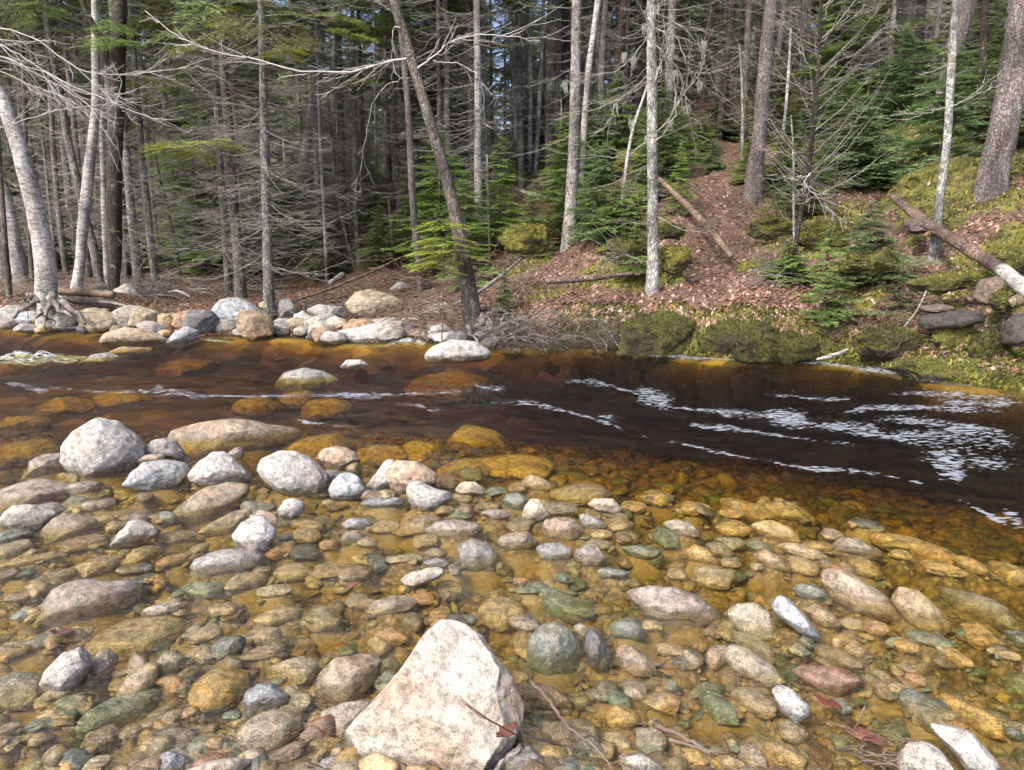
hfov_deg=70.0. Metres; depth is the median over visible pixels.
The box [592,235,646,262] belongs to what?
mossy rock
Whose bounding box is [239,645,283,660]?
stone
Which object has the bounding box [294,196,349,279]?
young fir
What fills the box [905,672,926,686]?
stone
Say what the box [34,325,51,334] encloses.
stone
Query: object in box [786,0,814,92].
forest conifer
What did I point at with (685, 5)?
forest conifer
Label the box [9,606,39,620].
stone
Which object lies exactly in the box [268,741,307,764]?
stone
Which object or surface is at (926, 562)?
stone
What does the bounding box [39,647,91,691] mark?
stone
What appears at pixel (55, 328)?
boulder
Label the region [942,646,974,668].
stone
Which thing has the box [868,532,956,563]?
boulder
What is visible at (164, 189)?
forest conifer
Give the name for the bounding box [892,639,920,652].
stone
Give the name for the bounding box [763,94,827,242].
sapling
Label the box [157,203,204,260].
young fir
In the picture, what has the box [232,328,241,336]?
stone
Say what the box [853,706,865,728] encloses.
driftwood twig
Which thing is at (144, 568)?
stone
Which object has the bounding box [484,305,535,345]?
driftwood tangle
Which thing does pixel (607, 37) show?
forest conifer
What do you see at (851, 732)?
dry leaf
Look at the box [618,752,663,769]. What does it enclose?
stone
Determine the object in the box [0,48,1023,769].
ground
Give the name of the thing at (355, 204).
conifer tree
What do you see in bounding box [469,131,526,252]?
young fir
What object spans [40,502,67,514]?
stone
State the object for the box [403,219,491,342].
young hemlock
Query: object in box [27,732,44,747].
stone
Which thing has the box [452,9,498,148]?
forest conifer
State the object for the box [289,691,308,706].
stone
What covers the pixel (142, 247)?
forest fir
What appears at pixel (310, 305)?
driftwood brush
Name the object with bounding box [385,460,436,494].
stone
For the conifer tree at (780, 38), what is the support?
on the ground
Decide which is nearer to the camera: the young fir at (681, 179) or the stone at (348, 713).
the stone at (348, 713)
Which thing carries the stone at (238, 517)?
on the ground
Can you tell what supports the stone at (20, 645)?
on the ground
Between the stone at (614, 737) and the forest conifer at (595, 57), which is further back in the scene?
the forest conifer at (595, 57)
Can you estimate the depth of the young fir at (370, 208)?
23.12 m
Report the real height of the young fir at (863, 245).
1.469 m
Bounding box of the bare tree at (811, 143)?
[720,0,898,283]
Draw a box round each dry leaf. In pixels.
[49,628,73,635]
[339,582,359,587]
[496,721,516,737]
[814,693,842,709]
[843,727,875,738]
[858,726,881,746]
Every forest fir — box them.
[0,116,70,264]
[18,151,77,255]
[20,221,69,271]
[63,154,100,225]
[63,200,100,259]
[92,166,141,251]
[96,185,165,269]
[138,53,257,275]
[159,195,180,258]
[181,171,206,244]
[244,159,260,225]
[244,189,256,224]
[247,152,312,253]
[279,91,332,198]
[280,116,313,184]
[351,127,373,169]
[394,1,496,193]
[606,61,643,122]
[631,0,688,115]
[673,46,697,106]
[792,0,888,104]
[792,39,813,94]
[920,0,1008,100]
[926,6,971,83]
[964,2,1003,85]
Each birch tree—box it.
[0,0,146,287]
[0,0,234,333]
[3,170,28,282]
[37,0,162,284]
[281,2,328,217]
[328,4,335,168]
[370,1,399,171]
[374,0,433,290]
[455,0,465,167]
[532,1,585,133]
[541,0,611,203]
[606,85,646,216]
[771,8,801,152]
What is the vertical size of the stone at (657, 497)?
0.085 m
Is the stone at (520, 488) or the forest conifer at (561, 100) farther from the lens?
the forest conifer at (561, 100)
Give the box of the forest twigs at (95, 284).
[0,257,298,299]
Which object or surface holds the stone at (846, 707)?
on the ground
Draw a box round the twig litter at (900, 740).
[828,724,954,769]
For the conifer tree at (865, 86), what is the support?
on the ground
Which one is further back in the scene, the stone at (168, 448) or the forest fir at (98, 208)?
the forest fir at (98, 208)
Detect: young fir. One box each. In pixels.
[20,206,74,270]
[71,210,102,264]
[129,219,166,259]
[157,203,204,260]
[196,192,222,258]
[246,194,283,275]
[272,154,331,247]
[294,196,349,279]
[313,158,361,220]
[347,136,395,233]
[350,205,404,269]
[380,165,428,255]
[381,128,501,271]
[429,166,503,290]
[466,152,501,248]
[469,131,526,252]
[490,266,517,313]
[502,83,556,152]
[505,182,559,260]
[547,186,577,243]
[567,111,609,156]
[577,183,646,241]
[607,222,660,279]
[625,102,675,155]
[658,106,712,166]
[659,142,702,214]
[701,86,750,141]
[725,138,773,183]
[748,52,771,95]
[752,240,820,286]
[770,89,818,139]
[785,139,842,196]
[791,224,862,326]
[808,217,946,296]
[813,199,920,285]
[818,90,910,189]
[847,259,937,323]
[871,32,923,102]
[884,79,929,130]
[953,55,994,138]
[982,282,1012,332]
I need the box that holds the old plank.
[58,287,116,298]
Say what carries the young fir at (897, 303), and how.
on the ground
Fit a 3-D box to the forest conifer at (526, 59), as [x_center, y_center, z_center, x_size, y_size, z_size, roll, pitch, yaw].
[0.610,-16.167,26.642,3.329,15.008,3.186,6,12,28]
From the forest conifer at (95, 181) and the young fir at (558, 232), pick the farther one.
the forest conifer at (95, 181)
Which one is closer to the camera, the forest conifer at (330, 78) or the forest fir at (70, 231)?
the forest fir at (70, 231)
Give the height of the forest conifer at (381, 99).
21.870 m
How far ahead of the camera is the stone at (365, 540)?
4.13 m
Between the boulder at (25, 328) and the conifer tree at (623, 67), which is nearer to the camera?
the boulder at (25, 328)
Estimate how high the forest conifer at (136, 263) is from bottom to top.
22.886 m
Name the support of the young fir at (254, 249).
on the ground
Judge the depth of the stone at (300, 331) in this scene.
13.65 m
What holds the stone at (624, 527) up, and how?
on the ground
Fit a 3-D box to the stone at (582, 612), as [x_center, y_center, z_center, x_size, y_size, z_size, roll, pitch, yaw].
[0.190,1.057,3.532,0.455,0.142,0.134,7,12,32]
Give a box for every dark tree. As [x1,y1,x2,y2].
[59,0,186,290]
[413,1,467,141]
[505,0,601,188]
[543,0,590,146]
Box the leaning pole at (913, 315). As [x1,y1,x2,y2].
[903,288,926,327]
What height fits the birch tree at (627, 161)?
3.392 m
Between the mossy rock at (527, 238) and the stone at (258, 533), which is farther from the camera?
the mossy rock at (527, 238)
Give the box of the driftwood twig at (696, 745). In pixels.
[656,724,728,754]
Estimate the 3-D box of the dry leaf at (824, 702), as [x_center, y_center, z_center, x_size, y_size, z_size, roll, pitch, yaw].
[1.118,1.123,2.585,0.070,0.027,0.072,0,11,0]
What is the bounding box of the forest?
[0,0,1002,213]
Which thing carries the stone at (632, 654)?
on the ground
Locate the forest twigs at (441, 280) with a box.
[335,238,550,307]
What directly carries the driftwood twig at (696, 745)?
on the water at (630, 552)
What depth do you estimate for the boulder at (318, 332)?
12.74 m
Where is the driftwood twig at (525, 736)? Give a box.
[461,696,591,769]
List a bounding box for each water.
[0,328,1023,769]
[0,337,425,365]
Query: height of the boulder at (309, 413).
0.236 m
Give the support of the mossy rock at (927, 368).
on the ground
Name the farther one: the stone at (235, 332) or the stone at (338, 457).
the stone at (235, 332)
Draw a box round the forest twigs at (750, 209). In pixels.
[603,184,790,292]
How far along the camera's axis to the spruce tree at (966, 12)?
18.46 m
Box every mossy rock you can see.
[498,221,550,254]
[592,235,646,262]
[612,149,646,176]
[616,309,697,367]
[659,220,686,239]
[659,244,693,276]
[695,318,779,354]
[729,329,821,364]
[734,258,772,272]
[746,212,796,240]
[791,220,849,250]
[828,248,900,280]
[848,320,931,361]
[882,354,984,382]
[892,153,979,193]
[905,269,994,294]
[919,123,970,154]
[931,325,980,346]
[966,328,1006,361]
[985,288,1016,312]
[986,232,1023,274]
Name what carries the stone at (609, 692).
on the ground
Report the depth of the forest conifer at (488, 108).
64.81 m
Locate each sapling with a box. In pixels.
[140,122,184,280]
[307,77,359,270]
[467,154,505,273]
[711,41,758,160]
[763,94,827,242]
[811,143,867,223]
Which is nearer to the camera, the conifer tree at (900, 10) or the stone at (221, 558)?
the stone at (221, 558)
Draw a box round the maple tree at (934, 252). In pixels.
[871,0,1023,260]
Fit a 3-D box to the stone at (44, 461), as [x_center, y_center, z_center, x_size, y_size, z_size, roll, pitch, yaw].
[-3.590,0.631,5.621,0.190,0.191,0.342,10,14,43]
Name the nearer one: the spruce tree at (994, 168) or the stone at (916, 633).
the stone at (916, 633)
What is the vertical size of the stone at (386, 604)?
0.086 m
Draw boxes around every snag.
[387,200,394,245]
[724,178,732,195]
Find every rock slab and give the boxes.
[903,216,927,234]
[916,309,985,329]
[919,303,954,312]
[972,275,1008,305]
[1000,313,1023,346]
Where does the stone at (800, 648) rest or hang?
on the ground
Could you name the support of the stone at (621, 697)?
on the ground
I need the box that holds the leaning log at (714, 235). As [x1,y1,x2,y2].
[658,176,733,258]
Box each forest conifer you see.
[0,0,75,251]
[0,0,101,272]
[0,0,147,276]
[0,1,54,280]
[0,1,76,244]
[0,12,30,224]
[0,13,71,243]
[0,18,58,254]
[0,18,78,265]
[0,23,50,224]
[0,35,58,220]
[0,35,65,246]
[2,45,44,234]
[12,0,99,262]
[12,3,106,234]
[25,2,98,237]
[27,0,189,278]
[29,100,45,187]
[32,99,57,192]
[33,0,129,252]
[33,0,211,282]
[33,6,100,207]
[43,1,126,238]
[45,5,106,192]
[53,10,175,252]
[62,5,142,224]
[81,0,205,266]
[87,4,201,255]
[126,38,160,224]
[128,0,282,241]
[131,10,177,224]
[135,30,208,229]
[149,54,189,166]
[149,72,180,205]
[150,55,188,208]
[150,55,200,208]
[152,127,181,221]
[155,0,253,234]
[162,0,282,278]
[164,3,291,243]
[165,0,299,284]
[174,68,216,230]
[177,9,247,200]
[180,2,275,208]
[188,49,270,217]
[234,11,291,221]
[235,4,295,211]
[235,9,272,223]
[236,5,301,205]
[238,71,259,224]
[239,45,284,205]
[247,0,391,281]
[255,0,385,250]
[257,2,331,192]
[266,0,344,191]
[268,0,325,178]
[268,3,297,201]
[272,0,349,189]
[275,3,309,185]
[278,0,372,158]
[285,0,390,205]
[296,5,371,164]
[296,81,350,172]
[321,0,349,167]
[322,44,348,153]
[328,103,359,167]
[329,7,381,167]
[330,2,381,168]
[341,0,424,179]
[342,0,411,182]
[342,0,421,182]
[345,16,381,168]
[349,9,423,184]
[357,0,513,236]
[358,0,404,184]
[360,0,493,188]
[362,9,432,176]
[365,14,414,183]
[371,52,423,180]
[381,81,424,183]
[382,0,473,171]
[383,1,452,181]
[390,0,506,239]
[396,3,492,165]
[398,0,505,158]
[407,0,543,199]
[408,0,547,252]
[452,0,499,145]
[452,0,510,162]
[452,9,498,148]
[467,52,508,158]
[486,0,539,149]
[486,7,557,176]
[486,33,501,145]
[487,21,500,146]
[489,0,545,131]
[491,0,555,141]
[494,0,545,146]
[495,60,523,148]
[523,1,545,127]
[523,3,570,135]
[534,0,588,124]
[539,8,586,126]
[543,0,608,127]
[556,1,615,120]
[561,0,630,121]
[564,0,677,149]
[570,0,615,116]
[583,14,607,92]
[583,17,611,122]
[585,0,635,117]
[589,0,662,120]
[591,0,732,155]
[604,0,685,116]
[629,0,696,93]
[632,0,695,102]
[664,0,721,96]
[664,3,714,100]
[685,1,754,95]
[692,0,786,97]
[695,11,761,86]
[695,13,756,95]
[710,3,726,94]
[711,0,756,95]
[711,0,776,94]
[731,0,803,93]
[742,0,763,85]
[748,0,798,83]
[749,0,799,92]
[751,0,855,92]
[775,4,848,93]
[778,0,810,75]
[781,0,814,89]
[782,0,811,89]
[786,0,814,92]
[792,0,912,82]
[793,6,878,71]
[794,0,822,86]
[798,9,874,80]
[811,0,887,94]
[829,0,947,123]
[852,2,897,88]
[856,1,879,91]
[873,0,949,89]
[888,0,908,46]
[889,0,947,57]
[896,0,1006,91]
[897,0,977,92]
[904,0,950,66]
[968,0,1010,74]
[968,4,1006,57]
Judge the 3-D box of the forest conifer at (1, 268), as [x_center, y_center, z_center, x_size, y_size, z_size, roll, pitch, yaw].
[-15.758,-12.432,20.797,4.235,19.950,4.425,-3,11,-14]
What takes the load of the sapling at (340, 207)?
on the ground
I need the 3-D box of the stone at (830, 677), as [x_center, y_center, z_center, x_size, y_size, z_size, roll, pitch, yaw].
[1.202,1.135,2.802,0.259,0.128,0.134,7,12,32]
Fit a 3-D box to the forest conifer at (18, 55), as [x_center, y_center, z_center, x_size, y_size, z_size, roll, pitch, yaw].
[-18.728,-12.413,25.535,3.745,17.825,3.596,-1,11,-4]
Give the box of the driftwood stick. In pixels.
[494,743,524,769]
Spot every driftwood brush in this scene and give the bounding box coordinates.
[32,286,107,309]
[93,264,183,300]
[262,293,349,315]
[354,284,500,347]
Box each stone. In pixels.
[0,318,16,329]
[0,504,56,530]
[0,528,34,544]
[0,539,34,561]
[0,551,59,569]
[0,640,30,658]
[0,672,45,711]
[0,721,21,733]
[7,566,37,580]
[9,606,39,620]
[20,453,67,480]
[23,634,48,649]
[24,568,77,587]
[25,583,61,604]
[26,717,50,731]
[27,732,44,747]
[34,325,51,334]
[35,707,63,719]
[38,513,98,544]
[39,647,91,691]
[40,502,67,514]
[48,709,77,729]
[53,695,73,707]
[59,533,109,552]
[61,628,86,642]
[65,481,104,495]
[65,503,82,513]
[66,496,88,503]
[70,555,123,578]
[74,686,162,740]
[76,326,87,333]
[81,498,115,511]
[81,754,111,769]
[82,648,118,686]
[82,723,120,753]
[95,509,137,526]
[105,520,124,533]
[109,325,121,330]
[110,520,160,548]
[112,669,130,676]
[115,662,160,696]
[118,724,142,738]
[121,545,162,565]
[135,562,155,571]
[136,573,157,584]
[136,713,164,728]
[137,454,164,464]
[141,602,184,616]
[145,438,185,460]
[151,517,161,524]
[154,530,197,544]
[155,553,191,568]
[155,675,174,685]
[156,649,187,674]
[157,313,172,328]
[158,329,171,337]
[159,750,188,769]
[168,680,188,693]
[169,589,185,598]
[180,710,200,719]
[182,582,224,598]
[185,650,213,663]
[185,667,250,713]
[187,626,223,643]
[187,733,220,753]
[187,758,250,769]
[189,543,209,553]
[190,549,263,575]
[198,509,252,536]
[209,602,235,615]
[210,635,245,659]
[222,709,241,720]
[224,572,269,589]
[225,657,242,667]
[227,447,244,459]
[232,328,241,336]
[232,516,275,553]
[233,709,304,750]
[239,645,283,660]
[241,682,288,713]
[246,626,281,645]
[249,510,290,526]
[250,503,276,512]
[253,566,270,572]
[254,605,303,626]
[256,584,293,597]
[264,541,296,560]
[268,656,318,687]
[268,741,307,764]
[273,324,290,335]
[273,562,309,582]
[277,498,305,517]
[278,533,292,540]
[283,706,302,713]
[289,544,318,562]
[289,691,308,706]
[292,519,323,530]
[292,527,321,544]
[293,326,308,336]
[299,726,325,745]
[306,603,340,632]
[312,563,338,579]
[313,654,381,703]
[317,446,360,469]
[319,538,338,550]
[319,699,371,737]
[319,752,339,767]
[325,469,342,483]
[328,472,365,500]
[337,565,369,581]
[339,530,364,545]
[340,359,368,368]
[341,518,371,529]
[345,593,369,609]
[356,536,377,547]
[361,497,405,507]
[363,552,389,573]
[365,467,376,477]
[366,459,393,490]
[368,595,416,615]
[371,520,399,533]
[374,625,409,645]
[374,669,396,691]
[380,329,396,341]
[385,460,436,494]
[386,554,422,563]
[395,515,447,536]
[401,567,443,587]
[402,315,419,322]
[403,440,443,462]
[406,481,450,511]
[406,592,439,606]
[412,534,437,548]
[421,330,428,339]
[422,557,448,567]
[423,519,482,536]
[424,548,446,557]
[429,606,451,626]
[438,473,459,489]
[446,614,468,624]
[447,330,469,340]
[448,564,459,574]
[449,511,473,518]
[453,319,462,329]
[455,481,484,494]
[455,539,499,571]
[460,467,481,480]
[475,502,501,509]
[477,596,525,633]
[481,338,497,348]
[481,509,510,520]
[486,486,508,496]
[496,531,537,549]
[500,346,523,355]
[502,493,527,509]
[504,462,551,479]
[504,746,544,769]
[508,482,526,492]
[508,523,529,531]
[511,585,595,623]
[511,619,540,631]
[513,577,529,583]
[514,587,539,593]
[516,683,572,710]
[521,474,555,491]
[521,498,551,521]
[526,621,582,675]
[536,543,571,560]
[541,721,557,738]
[542,517,582,540]
[545,502,579,516]
[555,572,569,582]
[573,545,607,566]
[573,729,589,740]
[579,514,606,528]
[583,539,611,549]
[583,628,613,672]
[587,498,621,512]
[590,529,612,539]
[591,686,618,701]
[597,567,629,578]
[602,729,632,753]
[604,704,639,730]
[607,519,632,531]
[608,691,630,707]
[609,618,645,641]
[614,531,638,544]
[616,644,655,677]
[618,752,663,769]
[620,501,646,512]
[622,545,659,558]
[622,679,646,700]
[634,739,666,753]
[640,691,668,715]
[642,620,662,631]
[645,491,669,506]
[652,526,679,548]
[652,719,661,727]
[655,643,684,655]
[660,692,680,715]
[663,519,700,537]
[665,679,677,692]
[667,568,687,579]
[672,657,703,669]
[680,501,699,516]
[681,746,710,769]
[686,544,720,565]
[693,565,735,589]
[699,689,738,725]
[704,627,721,639]
[705,540,733,557]
[714,520,751,536]
[715,537,743,550]
[718,508,744,518]
[718,754,744,769]
[719,498,775,521]
[720,557,741,567]
[724,602,778,642]
[725,644,787,689]
[728,738,739,753]
[730,631,776,663]
[731,687,777,719]
[736,744,767,769]
[746,539,770,551]
[750,520,802,543]
[750,563,763,570]
[753,549,788,571]
[755,736,806,769]
[761,500,810,520]
[771,595,819,641]
[772,685,809,722]
[778,542,830,560]
[778,719,809,744]
[786,556,818,575]
[788,645,805,656]
[791,665,863,697]
[793,583,827,599]
[802,540,834,552]
[803,604,841,628]
[814,644,862,670]
[819,561,843,568]
[820,568,901,622]
[832,536,878,560]
[832,697,852,714]
[840,617,862,630]
[844,644,864,657]
[847,557,879,577]
[849,518,879,528]
[861,673,891,699]
[863,621,889,635]
[887,682,913,692]
[890,549,911,559]
[891,587,951,635]
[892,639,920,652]
[896,663,916,672]
[896,699,946,733]
[896,741,953,769]
[904,630,955,647]
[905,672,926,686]
[919,559,968,577]
[930,723,1000,769]
[935,694,1004,738]
[936,586,1020,630]
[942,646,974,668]
[951,555,987,574]
[960,622,997,649]
[986,647,1021,660]
[988,561,1023,588]
[1002,630,1023,647]
[1004,720,1023,739]
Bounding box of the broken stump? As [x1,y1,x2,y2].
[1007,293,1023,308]
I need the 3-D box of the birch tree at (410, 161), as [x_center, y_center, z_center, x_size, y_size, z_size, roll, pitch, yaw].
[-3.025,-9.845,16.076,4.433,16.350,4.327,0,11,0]
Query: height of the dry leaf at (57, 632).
0.027 m
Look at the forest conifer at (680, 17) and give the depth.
34.31 m
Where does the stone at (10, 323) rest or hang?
in the water at (630, 552)
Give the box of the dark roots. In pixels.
[467,298,633,356]
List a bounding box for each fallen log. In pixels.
[453,258,521,304]
[508,186,555,199]
[889,193,1023,297]
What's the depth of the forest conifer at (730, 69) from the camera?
38.55 m
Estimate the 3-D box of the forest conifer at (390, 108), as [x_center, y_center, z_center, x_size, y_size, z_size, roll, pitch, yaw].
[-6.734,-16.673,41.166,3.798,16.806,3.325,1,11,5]
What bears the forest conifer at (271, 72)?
on the ground
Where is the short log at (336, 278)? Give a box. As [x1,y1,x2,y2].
[328,272,344,284]
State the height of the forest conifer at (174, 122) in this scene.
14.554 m
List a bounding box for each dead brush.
[448,307,634,355]
[731,243,803,288]
[862,291,988,355]
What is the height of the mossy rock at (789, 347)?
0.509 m
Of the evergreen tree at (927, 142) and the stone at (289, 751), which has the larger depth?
the evergreen tree at (927, 142)
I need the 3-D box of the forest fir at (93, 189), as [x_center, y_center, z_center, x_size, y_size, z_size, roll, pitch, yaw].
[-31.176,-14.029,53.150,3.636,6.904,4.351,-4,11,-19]
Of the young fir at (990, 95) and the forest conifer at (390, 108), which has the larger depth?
the forest conifer at (390, 108)
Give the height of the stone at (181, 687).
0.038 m
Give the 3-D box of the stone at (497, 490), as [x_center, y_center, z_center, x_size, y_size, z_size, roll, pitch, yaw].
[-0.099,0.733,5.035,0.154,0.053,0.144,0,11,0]
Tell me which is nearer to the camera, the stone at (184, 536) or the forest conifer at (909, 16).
the stone at (184, 536)
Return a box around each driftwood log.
[58,295,126,306]
[168,290,190,297]
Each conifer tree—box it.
[0,0,72,298]
[0,0,169,288]
[0,1,96,274]
[1,0,127,277]
[42,0,219,283]
[56,0,197,278]
[117,0,398,318]
[119,0,324,297]
[124,0,306,295]
[181,0,288,254]
[258,0,425,271]
[271,0,432,270]
[324,0,404,210]
[359,7,437,216]
[401,0,552,243]
[480,0,561,188]
[486,0,508,151]
[487,1,543,171]
[487,4,565,169]
[490,0,569,172]
[491,0,543,171]
[505,0,568,174]
[537,0,646,177]
[592,6,661,113]
[605,0,680,130]
[674,0,796,140]
[696,0,790,140]
[696,0,795,152]
[734,0,832,130]
[803,0,889,94]
[844,0,949,103]
[857,0,910,93]
[868,0,909,101]
[868,0,949,97]
[924,0,1008,100]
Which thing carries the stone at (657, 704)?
on the ground
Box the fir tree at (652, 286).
[539,0,760,294]
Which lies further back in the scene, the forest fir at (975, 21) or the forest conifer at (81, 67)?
the forest conifer at (81, 67)
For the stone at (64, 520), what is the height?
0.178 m
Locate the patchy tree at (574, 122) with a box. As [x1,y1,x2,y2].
[500,0,641,252]
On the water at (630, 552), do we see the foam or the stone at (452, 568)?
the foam
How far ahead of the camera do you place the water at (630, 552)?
3.61 m
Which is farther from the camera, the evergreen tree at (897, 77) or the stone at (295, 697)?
the evergreen tree at (897, 77)
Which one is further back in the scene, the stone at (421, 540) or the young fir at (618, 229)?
the young fir at (618, 229)
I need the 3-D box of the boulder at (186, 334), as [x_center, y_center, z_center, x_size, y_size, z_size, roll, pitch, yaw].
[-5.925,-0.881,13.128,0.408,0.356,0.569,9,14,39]
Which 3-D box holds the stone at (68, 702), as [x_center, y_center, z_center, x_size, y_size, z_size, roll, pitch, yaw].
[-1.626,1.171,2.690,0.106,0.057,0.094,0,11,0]
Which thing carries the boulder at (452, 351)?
on the water at (630, 552)
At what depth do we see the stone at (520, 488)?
5.07 m
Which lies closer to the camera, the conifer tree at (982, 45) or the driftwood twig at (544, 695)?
the driftwood twig at (544, 695)
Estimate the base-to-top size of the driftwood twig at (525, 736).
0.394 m
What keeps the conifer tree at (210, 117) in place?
on the ground
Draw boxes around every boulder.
[0,305,25,328]
[0,360,54,375]
[0,415,50,434]
[0,439,59,464]
[0,478,70,515]
[13,323,35,333]
[15,311,34,323]
[33,396,95,415]
[33,578,143,630]
[50,325,76,332]
[52,312,78,326]
[59,417,145,478]
[77,307,116,333]
[77,352,119,367]
[84,616,186,662]
[92,391,155,409]
[99,327,166,348]
[109,347,154,355]
[112,305,144,326]
[114,284,143,296]
[121,459,188,491]
[127,307,160,327]
[135,321,158,328]
[142,322,166,332]
[154,358,220,376]
[165,326,200,345]
[167,418,302,460]
[171,310,189,328]
[172,482,249,527]
[181,309,218,334]
[187,451,252,486]
[211,297,264,323]
[215,319,235,331]
[230,396,278,418]
[236,309,262,322]
[236,313,273,341]
[257,450,327,496]
[274,318,287,326]
[275,298,297,317]
[275,368,338,392]
[277,390,314,409]
[286,317,306,330]
[288,433,352,456]
[294,311,312,319]
[300,398,351,421]
[304,313,335,326]
[306,327,315,343]
[307,304,347,318]
[307,321,332,333]
[312,325,337,344]
[320,331,346,344]
[328,317,346,329]
[338,320,403,342]
[342,318,373,329]
[344,619,524,769]
[345,289,401,317]
[356,445,408,467]
[370,317,390,321]
[380,324,404,340]
[386,317,415,328]
[390,282,410,291]
[402,372,499,404]
[404,325,412,337]
[407,328,421,337]
[424,302,454,317]
[424,339,490,363]
[427,323,452,342]
[433,331,454,343]
[436,458,491,476]
[445,425,508,452]
[470,330,490,342]
[474,454,554,477]
[549,483,610,506]
[627,585,721,626]
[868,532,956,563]
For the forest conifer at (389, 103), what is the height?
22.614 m
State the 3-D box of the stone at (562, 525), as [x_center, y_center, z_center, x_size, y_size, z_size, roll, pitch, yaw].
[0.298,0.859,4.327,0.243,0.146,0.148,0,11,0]
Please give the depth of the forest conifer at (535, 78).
33.13 m
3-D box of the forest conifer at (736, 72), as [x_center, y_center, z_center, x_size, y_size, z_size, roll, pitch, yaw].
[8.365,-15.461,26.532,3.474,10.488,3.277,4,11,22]
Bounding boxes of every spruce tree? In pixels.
[718,0,829,204]
[893,0,1001,126]
[904,0,1023,201]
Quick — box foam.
[14,355,1019,524]
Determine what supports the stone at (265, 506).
on the ground
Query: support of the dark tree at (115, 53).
on the ground
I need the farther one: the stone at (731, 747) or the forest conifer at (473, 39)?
the forest conifer at (473, 39)
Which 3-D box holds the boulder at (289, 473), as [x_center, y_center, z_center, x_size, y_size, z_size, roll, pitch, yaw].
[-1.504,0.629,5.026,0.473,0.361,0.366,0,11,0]
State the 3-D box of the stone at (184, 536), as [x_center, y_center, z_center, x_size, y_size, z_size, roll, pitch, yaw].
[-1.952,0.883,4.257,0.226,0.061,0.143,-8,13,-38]
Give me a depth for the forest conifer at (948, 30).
24.26 m
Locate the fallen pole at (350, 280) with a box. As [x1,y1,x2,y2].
[293,256,402,301]
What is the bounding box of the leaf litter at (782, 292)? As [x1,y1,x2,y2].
[0,92,1023,375]
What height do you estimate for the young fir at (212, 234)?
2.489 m
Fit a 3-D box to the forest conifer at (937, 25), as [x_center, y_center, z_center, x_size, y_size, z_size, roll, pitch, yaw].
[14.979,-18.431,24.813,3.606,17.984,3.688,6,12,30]
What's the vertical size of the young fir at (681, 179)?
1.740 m
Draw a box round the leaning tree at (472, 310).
[140,0,580,344]
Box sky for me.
[32,0,814,151]
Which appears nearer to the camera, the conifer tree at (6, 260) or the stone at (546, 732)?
the stone at (546, 732)
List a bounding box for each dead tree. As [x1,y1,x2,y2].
[582,0,645,144]
[698,0,719,96]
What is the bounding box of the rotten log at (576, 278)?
[545,272,633,283]
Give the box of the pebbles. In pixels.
[0,426,1023,769]
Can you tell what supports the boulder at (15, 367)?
on the ground
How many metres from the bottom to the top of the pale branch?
0.180 m
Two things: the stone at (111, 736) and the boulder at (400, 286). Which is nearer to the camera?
the stone at (111, 736)
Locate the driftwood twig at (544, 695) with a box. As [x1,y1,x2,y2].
[528,669,612,769]
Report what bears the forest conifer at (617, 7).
on the ground
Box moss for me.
[500,119,1023,391]
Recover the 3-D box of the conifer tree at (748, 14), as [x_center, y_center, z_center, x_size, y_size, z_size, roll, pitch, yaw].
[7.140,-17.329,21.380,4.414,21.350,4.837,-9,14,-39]
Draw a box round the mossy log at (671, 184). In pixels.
[662,178,688,192]
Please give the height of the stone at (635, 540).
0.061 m
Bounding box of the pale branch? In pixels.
[816,348,847,359]
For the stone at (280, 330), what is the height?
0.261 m
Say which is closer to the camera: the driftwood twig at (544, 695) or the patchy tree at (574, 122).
the driftwood twig at (544, 695)
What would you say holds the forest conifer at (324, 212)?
on the ground
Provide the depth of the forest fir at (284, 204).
23.08 m
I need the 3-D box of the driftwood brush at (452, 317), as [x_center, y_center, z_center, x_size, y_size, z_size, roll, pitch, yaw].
[-1.399,-1.301,13.195,2.823,1.062,2.012,-5,12,-24]
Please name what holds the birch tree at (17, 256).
on the ground
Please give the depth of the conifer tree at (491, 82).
28.34 m
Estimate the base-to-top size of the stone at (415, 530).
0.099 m
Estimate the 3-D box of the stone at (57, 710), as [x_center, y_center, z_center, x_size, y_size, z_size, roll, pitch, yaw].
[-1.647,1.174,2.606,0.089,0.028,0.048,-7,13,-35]

